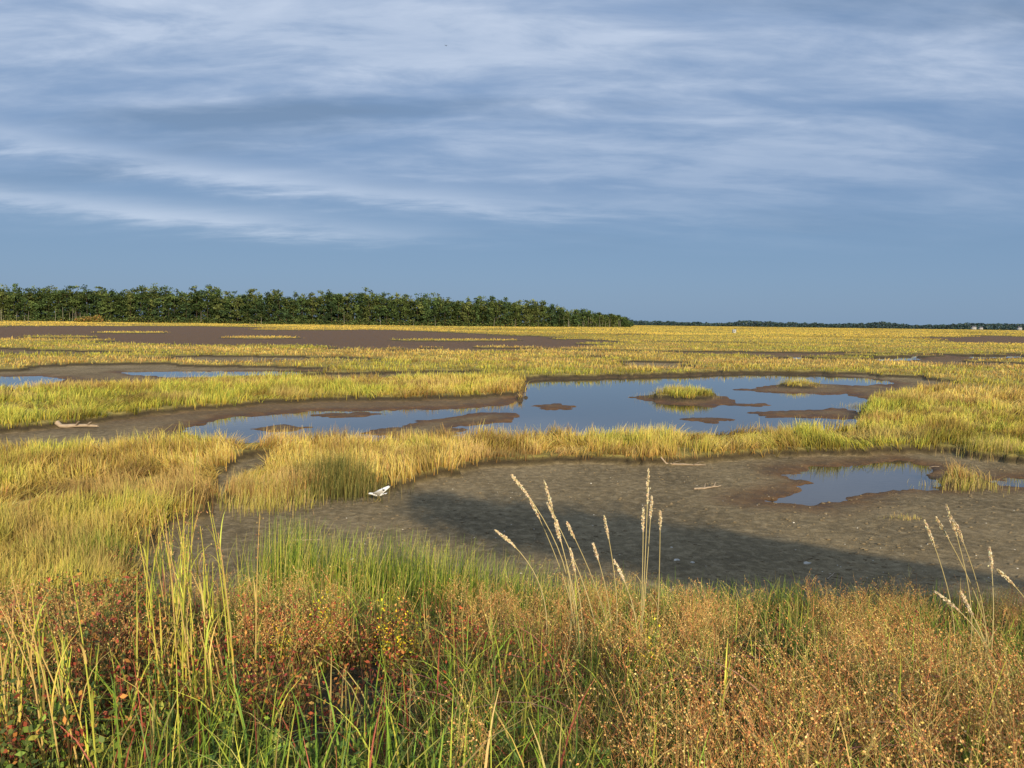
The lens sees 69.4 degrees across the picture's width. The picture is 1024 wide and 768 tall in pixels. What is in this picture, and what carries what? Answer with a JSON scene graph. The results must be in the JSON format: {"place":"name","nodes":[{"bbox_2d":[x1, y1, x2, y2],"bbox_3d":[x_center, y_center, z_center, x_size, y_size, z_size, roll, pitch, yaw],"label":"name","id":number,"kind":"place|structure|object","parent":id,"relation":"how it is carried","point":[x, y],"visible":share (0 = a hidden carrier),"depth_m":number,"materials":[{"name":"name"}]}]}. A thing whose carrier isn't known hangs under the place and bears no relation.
{"place":"outdoors","nodes":[
{"label":"outdoors","id":0,"kind":"place"},
{"bbox_2d":[0,449,1008,767],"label":"tall grass","id":1,"kind":"structure","parent":0,"point":[182,589],"depth_m":3.45,"materials":[{"name":"plant"}]},
{"bbox_2d":[0,316,1023,767],"bbox_3d":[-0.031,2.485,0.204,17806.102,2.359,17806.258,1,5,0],"label":"ground","id":2,"kind":"structure","parent":0,"point":[608,484],"depth_m":15.27,"materials":[{"name":"brown soil"}]},
{"bbox_2d":[55,421,97,427],"bbox_3d":[-13.791,1.270,23.337,1.338,0.271,0.401,1,5,0],"label":"driftwood log","id":3,"kind":"object","parent":2,"relation":"on","point":[59,424],"visible":1,"depth_m":23.37,"materials":[{"name":"brown wood"}]},
{"bbox_2d":[74,315,103,322],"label":"shrub","id":4,"kind":"object","parent":2,"relation":"on","point":[97,318],"visible":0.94,"depth_m":467.43,"materials":[{"name":"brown plant"}]},
{"bbox_2d":[0,544,231,767],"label":"bayberry shrub","id":5,"kind":"object","parent":2,"relation":"on","point":[10,743],"visible":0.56,"depth_m":3.57,"materials":[{"name":"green plant"}]},
{"bbox_2d":[0,283,633,326],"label":"forest","id":6,"kind":"object","parent":2,"relation":"on","point":[339,309],"visible":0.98,"depth_m":523.23,"materials":[{"name":"green plant"}]},
{"bbox_2d":[0,591,668,698],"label":"goldenrod","id":7,"kind":"object","parent":2,"relation":"on","point":[400,642],"visible":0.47,"depth_m":4.80,"materials":[{"name":"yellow plant"}]},
{"bbox_2d":[367,485,390,501],"bbox_3d":[-2.623,2.131,14.353,0.449,0.294,0.400,1,5,9],"label":"seagull","id":8,"kind":"object","parent":2,"relation":"on","point":[379,492],"visible":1,"depth_m":14.32,"materials":[{"name":"white"}]},
{"bbox_2d":[0,690,1023,767],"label":"broadleaf weed","id":9,"kind":"object","parent":2,"relation":"on","point":[29,738],"visible":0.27,"depth_m":2.78,"materials":[{"name":"green plant"}]},
{"bbox_2d":[9,377,1023,621],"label":"cordgrass","id":10,"kind":"object","parent":2,"relation":"on","point":[409,573],"visible":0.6,"depth_m":8.90,"materials":[{"name":"green plant"}]},
{"bbox_2d":[74,584,1018,759],"bbox_3d":[0.426,1.710,4.825,5.703,1.259,2.880,0,5,-13],"label":"wild rose shrub","id":11,"kind":"object","parent":2,"relation":"on","point":[400,651],"visible":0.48,"depth_m":3.81,"materials":[{"name":"brown plant"}]},
{"bbox_2d":[277,458,1020,584],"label":"mud clods","id":12,"kind":"object","parent":2,"relation":"on","point":[798,561],"visible":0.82,"depth_m":11.94,"materials":[{"name":"brown soil"}]},
{"bbox_2d":[293,481,1018,577],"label":"shells","id":13,"kind":"object","parent":2,"relation":"on","point":[694,562],"visible":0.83,"depth_m":11.02},
{"bbox_2d":[660,457,705,465],"bbox_3d":[4.263,1.938,18.405,1.122,0.201,0.274,1,5,5],"label":"driftwood branch","id":14,"kind":"object","parent":2,"relation":"on","point":[664,461],"visible":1,"depth_m":18.48,"materials":[{"name":"brown wood"}]},
{"bbox_2d":[693,482,720,489],"bbox_3d":[4.183,2.192,15.879,0.789,0.100,0.188,-1,5,-23],"label":"driftwood branch","id":15,"kind":"object","parent":2,"relation":"on","point":[706,487],"visible":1,"depth_m":15.84,"materials":[{"name":"brown wood"}]},
{"bbox_2d":[630,320,1023,329],"bbox_3d":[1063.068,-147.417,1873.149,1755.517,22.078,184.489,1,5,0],"label":"distant treeline","id":16,"kind":"object","parent":2,"relation":"on","point":[993,326],"visible":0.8,"depth_m":1809.16,"materials":[{"name":"green plant"}]},
{"bbox_2d":[0,319,1023,604],"bbox_3d":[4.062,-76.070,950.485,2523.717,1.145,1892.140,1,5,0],"label":"marsh grass","id":17,"kind":"structure","parent":0,"point":[46,511],"depth_m":22.09,"materials":[{"name":"yellow plant"}]},
{"bbox_2d":[0,555,1023,767],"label":"embankment grass","id":18,"kind":"structure","parent":0,"point":[513,726],"depth_m":3.56,"materials":[{"name":"green plant"}]},
{"bbox_2d":[0,559,1023,767],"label":"seedhead grass","id":19,"kind":"structure","parent":0,"point":[915,722],"depth_m":3.46,"materials":[{"name":"brown plant"}]},
{"bbox_2d":[0,355,1023,505],"bbox_3d":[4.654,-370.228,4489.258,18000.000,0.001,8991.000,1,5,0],"label":"water","id":20,"kind":"structure","parent":0,"point":[606,403],"depth_m":28.51,"materials":[{"name":"blue liquid"}]},
{"bbox_2d":[0,0,1023,327],"label":"sky","id":21,"kind":"structure","parent":0,"point":[710,161],"materials":[{"name":"blue"}]},
{"bbox_2d":[494,468,1023,695],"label":"reed grass","id":22,"kind":"structure","parent":0,"point":[945,599],"depth_m":4.58,"materials":[{"name":"beige plant"}]}
]}

